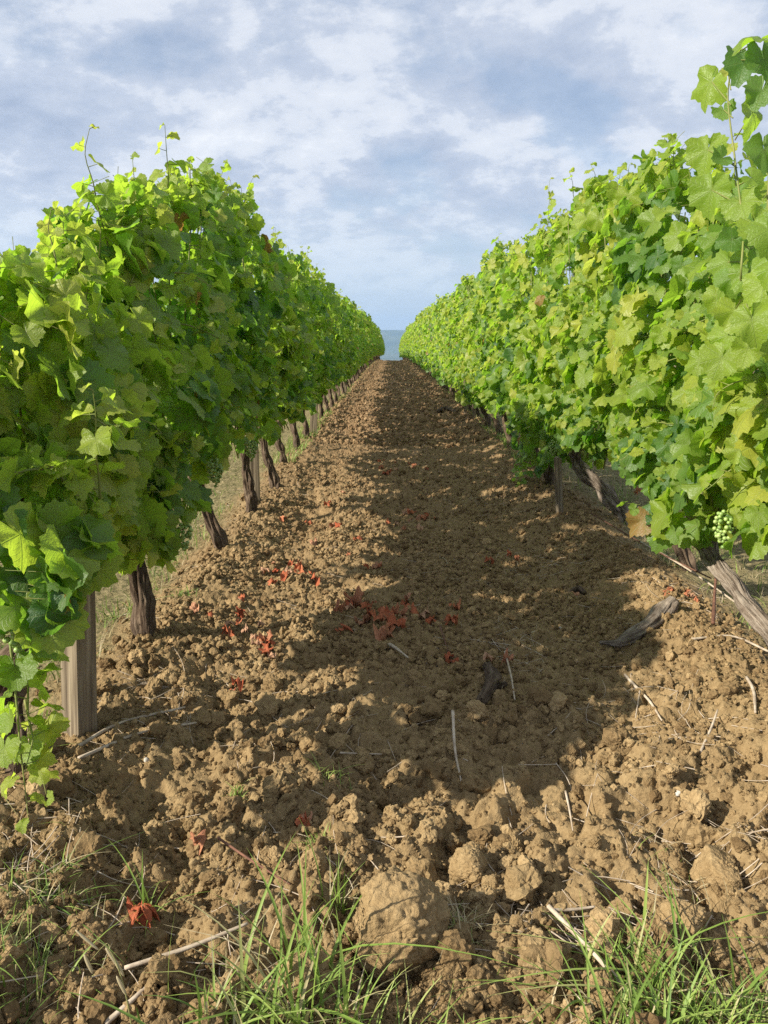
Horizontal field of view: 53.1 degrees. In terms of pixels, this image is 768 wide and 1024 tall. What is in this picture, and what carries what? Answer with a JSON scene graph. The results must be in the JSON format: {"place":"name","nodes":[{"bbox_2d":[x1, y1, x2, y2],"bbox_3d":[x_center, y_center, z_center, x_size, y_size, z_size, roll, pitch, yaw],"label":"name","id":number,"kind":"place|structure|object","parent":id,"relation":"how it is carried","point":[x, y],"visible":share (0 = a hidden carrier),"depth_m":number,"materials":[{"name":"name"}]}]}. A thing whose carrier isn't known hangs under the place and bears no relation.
{"place":"outdoors","nodes":[
{"label":"outdoors","id":0,"kind":"place"},
{"bbox_2d":[0,356,767,1023],"bbox_3d":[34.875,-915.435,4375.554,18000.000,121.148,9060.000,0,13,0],"label":"ground","id":1,"kind":"structure","parent":0,"point":[162,788],"depth_m":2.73,"materials":[{"name":"soil"}]},
{"bbox_2d":[0,892,133,1023],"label":"grass tuft","id":2,"kind":"object","parent":1,"relation":"on","point":[33,963],"visible":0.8,"depth_m":1.63,"materials":[{"name":"plant"}]},
{"bbox_2d":[0,822,147,1000],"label":"grass tuft","id":3,"kind":"object","parent":1,"relation":"on","point":[47,894],"visible":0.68,"depth_m":1.86,"materials":[{"name":"plant"}]},
{"bbox_2d":[60,591,96,736],"bbox_3d":[-1.003,0.341,2.519,0.092,1.155,0.082,15,18,30],"label":"wooden post","id":4,"kind":"object","parent":1,"relation":"on","point":[79,687],"visible":0.23,"depth_m":2.55,"materials":[{"name":"brown wood"}]},
{"bbox_2d":[0,200,179,833],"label":"grapevine","id":5,"kind":"object","parent":1,"relation":"on","point":[82,516],"visible":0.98,"depth_m":2.04,"materials":[{"name":"green plant"}]},
{"bbox_2d":[75,930,131,1023],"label":"dry twig","id":6,"kind":"object","parent":1,"relation":"on","point":[113,959],"visible":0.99,"depth_m":1.49,"materials":[{"name":"wood"}]},
{"bbox_2d":[105,986,144,1023],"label":"dry twig","id":7,"kind":"object","parent":1,"relation":"on","point":[116,1013],"visible":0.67,"depth_m":1.55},
{"bbox_2d":[78,706,184,745],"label":"dry twig","id":8,"kind":"object","parent":1,"relation":"on","point":[86,741],"visible":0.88,"depth_m":2.66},
{"bbox_2d":[25,124,243,635],"bbox_3d":[-1.064,-0.447,3.354,0.897,2.130,1.528,0,13,0],"label":"grapevine","id":9,"kind":"object","parent":1,"relation":"on","point":[132,244],"visible":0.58,"depth_m":3.00,"materials":[{"name":"green plant"}]},
{"bbox_2d":[77,722,196,758],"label":"dry twig","id":10,"kind":"object","parent":1,"relation":"on","point":[82,756],"visible":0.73,"depth_m":2.49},
{"bbox_2d":[127,904,151,925],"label":"dead leaf","id":11,"kind":"object","parent":1,"relation":"on","point":[146,911],"visible":1,"depth_m":1.83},
{"bbox_2d":[126,896,152,923],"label":"dead leaf","id":12,"kind":"object","parent":1,"relation":"on","point":[129,904],"visible":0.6,"depth_m":1.87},
{"bbox_2d":[123,903,160,929],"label":"dead leaf","id":13,"kind":"object","parent":1,"relation":"on","point":[142,919],"visible":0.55,"depth_m":1.84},
{"bbox_2d":[100,844,207,932],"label":"grass tuft","id":14,"kind":"object","parent":1,"relation":"on","point":[142,897],"visible":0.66,"depth_m":1.90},
{"bbox_2d":[124,922,247,969],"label":"dry twig","id":15,"kind":"object","parent":1,"relation":"on","point":[175,951],"visible":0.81,"depth_m":1.68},
{"bbox_2d":[190,829,206,854],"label":"dead leaf","id":16,"kind":"object","parent":1,"relation":"on","point":[201,841],"visible":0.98,"depth_m":2.15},
{"bbox_2d":[123,122,281,549],"bbox_3d":[-1.055,-0.862,4.458,0.865,2.467,1.560,0,13,0],"label":"grapevine","id":17,"kind":"object","parent":1,"relation":"on","point":[247,327],"visible":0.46,"depth_m":4.25,"materials":[{"name":"green plant"}]},
{"bbox_2d":[231,676,243,691],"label":"dead leaf","id":18,"kind":"object","parent":1,"relation":"on","point":[238,681],"visible":1,"depth_m":3.08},
{"bbox_2d":[225,776,258,801],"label":"grass tuft","id":19,"kind":"object","parent":1,"relation":"on","point":[235,792],"visible":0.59,"depth_m":2.37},
{"bbox_2d":[192,175,302,512],"bbox_3d":[-1.041,-1.116,5.576,0.890,2.460,1.398,0,13,0],"label":"grapevine","id":20,"kind":"object","parent":1,"relation":"on","point":[271,281],"visible":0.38,"depth_m":5.53,"materials":[{"name":"green plant"}]},
{"bbox_2d":[244,271,260,501],"bbox_3d":[-1.033,-0.875,5.981,0.087,1.904,0.072,-2,13,-9],"label":"wooden post","id":21,"kind":"object","parent":1,"relation":"on","point":[254,466],"visible":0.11,"depth_m":6.07,"materials":[{"name":"wood"}]},
{"bbox_2d":[217,837,290,884],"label":"dry twig","id":22,"kind":"object","parent":1,"relation":"on","point":[239,852],"visible":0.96,"depth_m":2.03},
{"bbox_2d":[136,960,378,1023],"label":"grass tuft","id":23,"kind":"object","parent":1,"relation":"on","point":[199,1012],"visible":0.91,"depth_m":1.49,"materials":[{"name":"plant"}]},
{"bbox_2d":[261,640,274,647],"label":"dead leaf","id":24,"kind":"object","parent":1,"relation":"on","point":[272,642],"visible":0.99,"depth_m":3.40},
{"bbox_2d":[259,630,272,643],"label":"dead leaf","id":25,"kind":"object","parent":24,"relation":"on","point":[264,638],"visible":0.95,"depth_m":3.43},
{"bbox_2d":[241,226,315,488],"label":"grapevine","id":26,"kind":"object","parent":1,"relation":"on","point":[297,303],"visible":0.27,"depth_m":6.63,"materials":[{"name":"green plant"}]},
{"bbox_2d":[255,291,323,462],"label":"grapevine","id":27,"kind":"object","parent":1,"relation":"on","point":[304,390],"visible":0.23,"depth_m":7.70,"materials":[{"name":"green plant"}]},
{"bbox_2d":[57,872,528,1023],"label":"grass tuft","id":28,"kind":"object","parent":1,"relation":"on","point":[293,1013],"visible":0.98,"depth_m":1.51,"materials":[{"name":"plant"}]},
{"bbox_2d":[265,244,333,450],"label":"grapevine","id":29,"kind":"object","parent":1,"relation":"on","point":[300,280],"visible":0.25,"depth_m":8.76,"materials":[{"name":"green plant"}]},
{"bbox_2d":[279,948,328,1004],"bbox_3d":[-0.173,0.969,1.609,0.106,0.091,0.120,9,15,35],"label":"earth clod","id":30,"kind":"object","parent":1,"relation":"on","point":[324,966],"visible":0.45,"depth_m":1.58,"materials":[{"name":"soil"}]},
{"bbox_2d":[289,821,333,854],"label":"grass tuft","id":31,"kind":"object","parent":1,"relation":"on","point":[316,835],"visible":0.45,"depth_m":2.14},
{"bbox_2d":[310,398,317,432],"bbox_3d":[-0.934,-1.879,10.453,0.103,1.959,0.072,2,12,-5],"label":"wooden post","id":32,"kind":"object","parent":1,"relation":"on","point":[313,421],"visible":0.15,"depth_m":10.56,"materials":[{"name":"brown wood"}]},
{"bbox_2d":[302,261,339,438],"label":"grapevine","id":33,"kind":"object","parent":1,"relation":"on","point":[323,315],"visible":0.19,"depth_m":9.62,"materials":[{"name":"green plant"}]},
{"bbox_2d":[309,259,342,388],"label":"grapevine","id":34,"kind":"object","parent":1,"relation":"on","point":[327,292],"visible":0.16,"depth_m":10.81,"materials":[{"name":"green plant"}]},
{"bbox_2d":[302,751,361,794],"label":"grass tuft","id":35,"kind":"object","parent":1,"relation":"on","point":[330,771],"visible":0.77,"depth_m":2.41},
{"bbox_2d":[319,283,347,418],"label":"grapevine","id":36,"kind":"object","parent":1,"relation":"on","point":[338,324],"visible":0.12,"depth_m":12.07,"materials":[{"name":"green plant"}]},
{"bbox_2d":[322,311,350,411],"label":"grapevine","id":37,"kind":"object","parent":1,"relation":"on","point":[343,353],"visible":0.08,"depth_m":13.41,"materials":[{"name":"green plant"}]},
{"bbox_2d":[334,596,345,612],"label":"dead leaf","id":38,"kind":"object","parent":1,"relation":"on","point":[339,608],"visible":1,"depth_m":3.82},
{"bbox_2d":[270,949,411,1023],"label":"grass tuft","id":39,"kind":"object","parent":1,"relation":"on","point":[362,1012],"visible":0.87,"depth_m":1.51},
{"bbox_2d":[328,288,354,406],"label":"grapevine","id":40,"kind":"object","parent":1,"relation":"on","point":[348,346],"visible":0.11,"depth_m":14.60,"materials":[{"name":"green plant"}]},
{"bbox_2d":[331,302,357,401],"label":"grapevine","id":41,"kind":"object","parent":1,"relation":"on","point":[354,349],"visible":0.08,"depth_m":15.24,"materials":[{"name":"green plant"}]},
{"bbox_2d":[336,328,358,397],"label":"grapevine","id":42,"kind":"object","parent":1,"relation":"on","point":[356,357],"visible":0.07,"depth_m":16.31,"materials":[{"name":"green plant"}]},
{"bbox_2d":[340,296,360,394],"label":"grapevine","id":43,"kind":"object","parent":1,"relation":"on","point":[351,312],"visible":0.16,"depth_m":17.66,"materials":[{"name":"green plant"}]},
{"bbox_2d":[167,832,535,1022],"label":"grass tuft","id":44,"kind":"object","parent":1,"relation":"on","point":[305,927],"visible":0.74,"depth_m":1.64,"materials":[{"name":"plant"}]},
{"bbox_2d":[345,304,362,391],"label":"grapevine","id":45,"kind":"object","parent":1,"relation":"on","point":[358,360],"visible":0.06,"depth_m":19.04,"materials":[{"name":"green plant"}]},
{"bbox_2d":[344,585,364,605],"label":"dead leaf","id":46,"kind":"object","parent":1,"relation":"on","point":[357,596],"visible":0.89,"depth_m":3.95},
{"bbox_2d":[346,301,365,385],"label":"grapevine","id":47,"kind":"object","parent":1,"relation":"on","point":[362,350],"visible":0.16,"depth_m":21.09,"materials":[{"name":"green plant"}]},
{"bbox_2d":[351,310,366,383],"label":"grapevine","id":48,"kind":"object","parent":1,"relation":"on","point":[364,347],"visible":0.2,"depth_m":21.91,"materials":[{"name":"green plant"}]},
{"bbox_2d":[353,309,367,380],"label":"grapevine","id":49,"kind":"object","parent":1,"relation":"on","point":[362,316],"visible":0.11,"depth_m":23.36,"materials":[{"name":"green plant"}]},
{"bbox_2d":[354,614,371,624],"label":"dead leaf","id":50,"kind":"object","parent":1,"relation":"on","point":[366,617],"visible":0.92,"depth_m":3.72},
{"bbox_2d":[354,332,371,380],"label":"grapevine","id":51,"kind":"object","parent":1,"relation":"on","point":[365,362],"visible":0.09,"depth_m":24.51,"materials":[{"name":"green plant"}]},
{"bbox_2d":[356,305,372,378],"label":"grapevine","id":52,"kind":"object","parent":1,"relation":"on","point":[368,330],"visible":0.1,"depth_m":25.50,"materials":[{"name":"green plant"}]},
{"bbox_2d":[360,311,374,372],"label":"grapevine","id":53,"kind":"object","parent":1,"relation":"on","point":[368,318],"visible":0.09,"depth_m":28.97,"materials":[{"name":"green plant"}]},
{"bbox_2d":[371,605,384,621],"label":"dead leaf","id":54,"kind":"object","parent":1,"relation":"on","point":[380,616],"visible":1,"depth_m":3.73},
{"bbox_2d":[299,818,464,979],"bbox_3d":[-0.058,0.915,1.780,0.235,0.222,0.519,-8,15,-32],"label":"grass tuft","id":55,"kind":"object","parent":1,"relation":"on","point":[344,897],"visible":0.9,"depth_m":1.87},
{"bbox_2d":[373,621,392,641],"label":"dead leaf","id":56,"kind":"object","parent":1,"relation":"on","point":[383,632],"visible":0.9,"depth_m":3.57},
{"bbox_2d":[0,441,767,1023],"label":"straw litter","id":57,"kind":"object","parent":1,"relation":"on","point":[30,851],"visible":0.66,"depth_m":2.11,"materials":[{"name":"plant"}]},
{"bbox_2d":[0,360,767,815],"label":"grass cover","id":58,"kind":"object","parent":1,"relation":"on","point":[290,448],"depth_m":5.11,"materials":[{"name":"plant"}]},
{"bbox_2d":[387,615,405,628],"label":"dead leaf","id":59,"kind":"object","parent":1,"relation":"on","point":[398,622],"visible":0.95,"depth_m":3.64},
{"bbox_2d":[352,865,450,985],"bbox_3d":[0.038,0.941,1.760,0.230,0.267,0.219,0,13,0],"label":"earth clod","id":60,"kind":"object","parent":1,"relation":"on","point":[397,905],"visible":0.88,"depth_m":1.68,"materials":[{"name":"soil"}]},
{"bbox_2d":[411,310,425,361],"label":"grapevine","id":61,"kind":"object","parent":1,"relation":"on","point":[418,321],"visible":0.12,"depth_m":34.46,"materials":[{"name":"green plant"}]},
{"bbox_2d":[417,311,428,374],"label":"grapevine","id":62,"kind":"object","parent":1,"relation":"on","point":[423,320],"visible":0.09,"depth_m":27.88,"materials":[{"name":"green plant"}]},
{"bbox_2d":[416,304,431,372],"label":"grapevine","id":63,"kind":"object","parent":1,"relation":"on","point":[420,328],"visible":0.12,"depth_m":28.96,"materials":[{"name":"green plant"}]},
{"bbox_2d":[420,320,433,378],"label":"grapevine","id":64,"kind":"object","parent":1,"relation":"on","point":[423,356],"visible":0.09,"depth_m":25.78,"materials":[{"name":"green plant"}]},
{"bbox_2d":[422,303,441,378],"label":"grapevine","id":65,"kind":"object","parent":1,"relation":"on","point":[427,321],"visible":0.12,"depth_m":24.40,"materials":[{"name":"green plant"}]},
{"bbox_2d":[424,306,441,380],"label":"grapevine","id":66,"kind":"object","parent":1,"relation":"on","point":[428,366],"visible":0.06,"depth_m":23.53,"materials":[{"name":"green plant"}]},
{"bbox_2d":[427,312,441,374],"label":"grapevine","id":67,"kind":"object","parent":1,"relation":"on","point":[435,322],"visible":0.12,"depth_m":21.25,"materials":[{"name":"green plant"}]},
{"bbox_2d":[426,294,447,382],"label":"grapevine","id":68,"kind":"object","parent":1,"relation":"on","point":[435,310],"visible":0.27,"depth_m":22.17,"materials":[{"name":"green plant"}]},
{"bbox_2d":[429,324,445,388],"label":"grapevine","id":69,"kind":"object","parent":1,"relation":"on","point":[433,364],"visible":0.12,"depth_m":20.21,"materials":[{"name":"green plant"}]},
{"bbox_2d":[433,293,452,390],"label":"grapevine","id":70,"kind":"object","parent":1,"relation":"on","point":[441,317],"visible":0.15,"depth_m":18.92,"materials":[{"name":"green plant"}]},
{"bbox_2d":[435,291,453,394],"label":"grapevine","id":71,"kind":"object","parent":1,"relation":"on","point":[441,328],"visible":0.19,"depth_m":17.83,"materials":[{"name":"green plant"}]},
{"bbox_2d":[438,309,458,396],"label":"grapevine","id":72,"kind":"object","parent":1,"relation":"on","point":[441,354],"visible":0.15,"depth_m":16.82,"materials":[{"name":"green plant"}]},
{"bbox_2d":[443,614,457,624],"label":"dead leaf","id":73,"kind":"object","parent":1,"relation":"on","point":[454,618],"visible":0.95,"depth_m":3.75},
{"bbox_2d":[442,283,465,402],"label":"grapevine","id":74,"kind":"object","parent":1,"relation":"on","point":[447,345],"visible":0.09,"depth_m":15.36,"materials":[{"name":"green plant"}]},
{"bbox_2d":[451,710,461,781],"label":"dry twig","id":75,"kind":"object","parent":1,"relation":"on","point":[453,733],"visible":1,"depth_m":2.52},
{"bbox_2d":[443,273,478,406],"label":"grapevine","id":76,"kind":"object","parent":1,"relation":"on","point":[465,287],"visible":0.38,"depth_m":14.20,"materials":[{"name":"green plant"}]},
{"bbox_2d":[453,297,473,411],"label":"grapevine","id":77,"kind":"object","parent":1,"relation":"on","point":[458,359],"visible":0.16,"depth_m":13.25,"materials":[{"name":"green plant"}]},
{"bbox_2d":[448,845,486,886],"bbox_3d":[0.224,0.940,2.034,0.108,0.108,0.118,0,13,0],"label":"earth clod","id":78,"kind":"object","parent":1,"relation":"on","point":[468,863],"visible":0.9,"depth_m":2.00,"materials":[{"name":"soil"}]},
{"bbox_2d":[459,288,493,416],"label":"grapevine","id":79,"kind":"object","parent":1,"relation":"on","point":[464,401],"visible":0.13,"depth_m":12.31,"materials":[{"name":"green plant"}]},
{"bbox_2d":[438,888,516,961],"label":"grass tuft","id":80,"kind":"object","parent":1,"relation":"on","point":[462,920],"visible":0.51,"depth_m":1.79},
{"bbox_2d":[459,233,509,426],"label":"grapevine","id":81,"kind":"object","parent":1,"relation":"on","point":[470,330],"visible":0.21,"depth_m":11.08,"materials":[{"name":"green plant"}]},
{"bbox_2d":[476,662,507,704],"bbox_3d":[0.428,0.672,3.008,0.109,0.098,0.339,2,13,11],"label":"root stump","id":82,"kind":"object","parent":1,"relation":"on","point":[492,683],"visible":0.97,"depth_m":2.96,"materials":[{"name":"wood"}]},
{"bbox_2d":[470,238,524,434],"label":"grapevine","id":83,"kind":"object","parent":1,"relation":"on","point":[495,262],"visible":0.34,"depth_m":9.72,"materials":[{"name":"green plant"}]},
{"bbox_2d":[475,255,535,446],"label":"grapevine","id":84,"kind":"object","parent":1,"relation":"on","point":[489,307],"visible":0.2,"depth_m":8.88,"materials":[{"name":"green plant"}]},
{"bbox_2d":[486,214,568,466],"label":"grapevine","id":85,"kind":"object","parent":1,"relation":"on","point":[513,279],"visible":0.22,"depth_m":7.67,"materials":[{"name":"green plant"}]},
{"bbox_2d":[506,208,603,486],"bbox_3d":[1.516,-1.345,6.684,0.858,2.436,1.493,0,13,0],"label":"grapevine","id":86,"kind":"object","parent":1,"relation":"on","point":[530,361],"visible":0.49,"depth_m":6.50,"materials":[{"name":"green plant"}]},
{"bbox_2d":[554,456,562,512],"bbox_3d":[1.296,-0.116,5.698,0.046,0.618,0.042,-14,22,-17],"label":"wooden post","id":87,"kind":"object","parent":1,"relation":"on","point":[558,483],"visible":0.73,"depth_m":5.65,"materials":[{"name":"grey wood"}]},
{"bbox_2d":[548,905,594,911],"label":"dry twig","id":88,"kind":"object","parent":1,"relation":"on","point":[574,909],"visible":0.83,"depth_m":1.89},
{"bbox_2d":[567,585,586,594],"bbox_3d":[1.048,0.427,4.197,0.102,0.050,0.080,0,13,0],"label":"wood chunk","id":89,"kind":"object","parent":1,"relation":"on","point":[578,588],"visible":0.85,"depth_m":4.19,"materials":[{"name":"brown wood"}]},
{"bbox_2d":[523,162,648,524],"bbox_3d":[1.499,-1.212,5.639,0.855,2.686,2.090,0,13,0],"label":"grapevine","id":90,"kind":"object","parent":1,"relation":"on","point":[566,312],"visible":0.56,"depth_m":5.20,"materials":[{"name":"green plant"}]},
{"bbox_2d":[415,861,767,1023],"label":"grass tuft","id":91,"kind":"object","parent":1,"relation":"on","point":[631,993],"visible":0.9,"depth_m":1.59,"materials":[{"name":"plant"}]},
{"bbox_2d":[547,904,641,1005],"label":"dry twig","id":92,"kind":"object","parent":1,"relation":"on","point":[555,913],"visible":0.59,"depth_m":1.74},
{"bbox_2d":[581,969,617,1010],"bbox_3d":[0.463,1.014,1.639,0.082,0.112,0.069,8,15,33],"label":"earth clod","id":93,"kind":"object","parent":1,"relation":"on","point":[607,997],"visible":0.61,"depth_m":1.61,"materials":[{"name":"soil"}]},
{"bbox_2d":[516,907,744,1003],"bbox_3d":[0.565,0.986,1.677,0.584,0.202,0.295,4,13,19],"label":"grass tuft","id":94,"kind":"object","parent":1,"relation":"on","point":[632,946],"visible":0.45,"depth_m":1.71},
{"bbox_2d":[599,596,678,646],"bbox_3d":[1.185,0.500,3.538,0.467,0.165,0.105,-8,15,-33],"label":"old root","id":95,"kind":"object","parent":1,"relation":"on","point":[652,619],"visible":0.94,"depth_m":3.52,"materials":[{"name":"grey plant"}]},
{"bbox_2d":[624,674,662,720],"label":"dry twig","id":96,"kind":"object","parent":1,"relation":"on","point":[635,687],"visible":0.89,"depth_m":2.91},
{"bbox_2d":[590,513,711,578],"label":"dry twig","id":97,"kind":"object","parent":1,"relation":"on","point":[647,546],"visible":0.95,"depth_m":4.71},
{"bbox_2d":[566,133,743,572],"bbox_3d":[1.502,-0.758,4.192,0.883,2.408,1.585,0,13,0],"label":"grapevine","id":98,"kind":"object","parent":1,"relation":"on","point":[648,200],"visible":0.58,"depth_m":3.84,"materials":[{"name":"green plant"}]},
{"bbox_2d":[659,897,711,941],"bbox_3d":[0.710,0.970,1.840,0.108,0.076,0.116,12,17,43],"label":"earth clod","id":99,"kind":"object","parent":1,"relation":"on","point":[695,917],"visible":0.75,"depth_m":1.82,"materials":[{"name":"soil"}]},
{"bbox_2d":[641,541,733,601],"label":"dry twig","id":100,"kind":"object","parent":1,"relation":"on","point":[707,582],"visible":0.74,"depth_m":4.17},
{"bbox_2d":[614,35,767,647],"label":"grapevine","id":101,"kind":"object","parent":1,"relation":"on","point":[715,384],"visible":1,"depth_m":2.65,"materials":[{"name":"green plant"}]},
{"bbox_2d":[625,825,763,924],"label":"grass tuft","id":102,"kind":"object","parent":1,"relation":"on","point":[677,874],"visible":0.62,"depth_m":2.01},
{"bbox_2d":[623,929,767,1023],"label":"grass tuft","id":103,"kind":"object","parent":1,"relation":"on","point":[744,1004],"visible":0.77,"depth_m":1.59,"materials":[{"name":"plant"}]},
{"bbox_2d":[699,709,717,752],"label":"dry twig","id":104,"kind":"object","parent":1,"relation":"on","point":[709,732],"visible":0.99,"depth_m":2.60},
{"bbox_2d":[711,578,716,624],"bbox_3d":[1.638,0.380,3.801,0.019,0.142,0.676,5,14,23],"label":"broken stake","id":105,"kind":"object","parent":1,"relation":"on","point":[713,615],"visible":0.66,"depth_m":3.67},
{"bbox_2d":[689,844,742,889],"bbox_3d":[0.892,0.949,2.028,0.135,0.109,0.134,-5,14,-22],"label":"earth clod","id":106,"kind":"object","parent":1,"relation":"on","point":[714,862],"visible":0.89,"depth_m":2.01,"materials":[{"name":"soil"}]},
{"bbox_2d":[692,635,767,651],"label":"dry twig","id":107,"kind":"object","parent":1,"relation":"on","point":[737,637],"visible":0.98,"depth_m":3.29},
{"bbox_2d":[745,676,756,713],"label":"dry twig","id":108,"kind":"object","parent":1,"relation":"on","point":[753,693],"visible":1,"depth_m":2.81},
{"bbox_2d":[0,0,767,329],"label":"sky","id":109,"kind":"structure","parent":0,"point":[394,141],"materials":[{"name":"blue"}]},
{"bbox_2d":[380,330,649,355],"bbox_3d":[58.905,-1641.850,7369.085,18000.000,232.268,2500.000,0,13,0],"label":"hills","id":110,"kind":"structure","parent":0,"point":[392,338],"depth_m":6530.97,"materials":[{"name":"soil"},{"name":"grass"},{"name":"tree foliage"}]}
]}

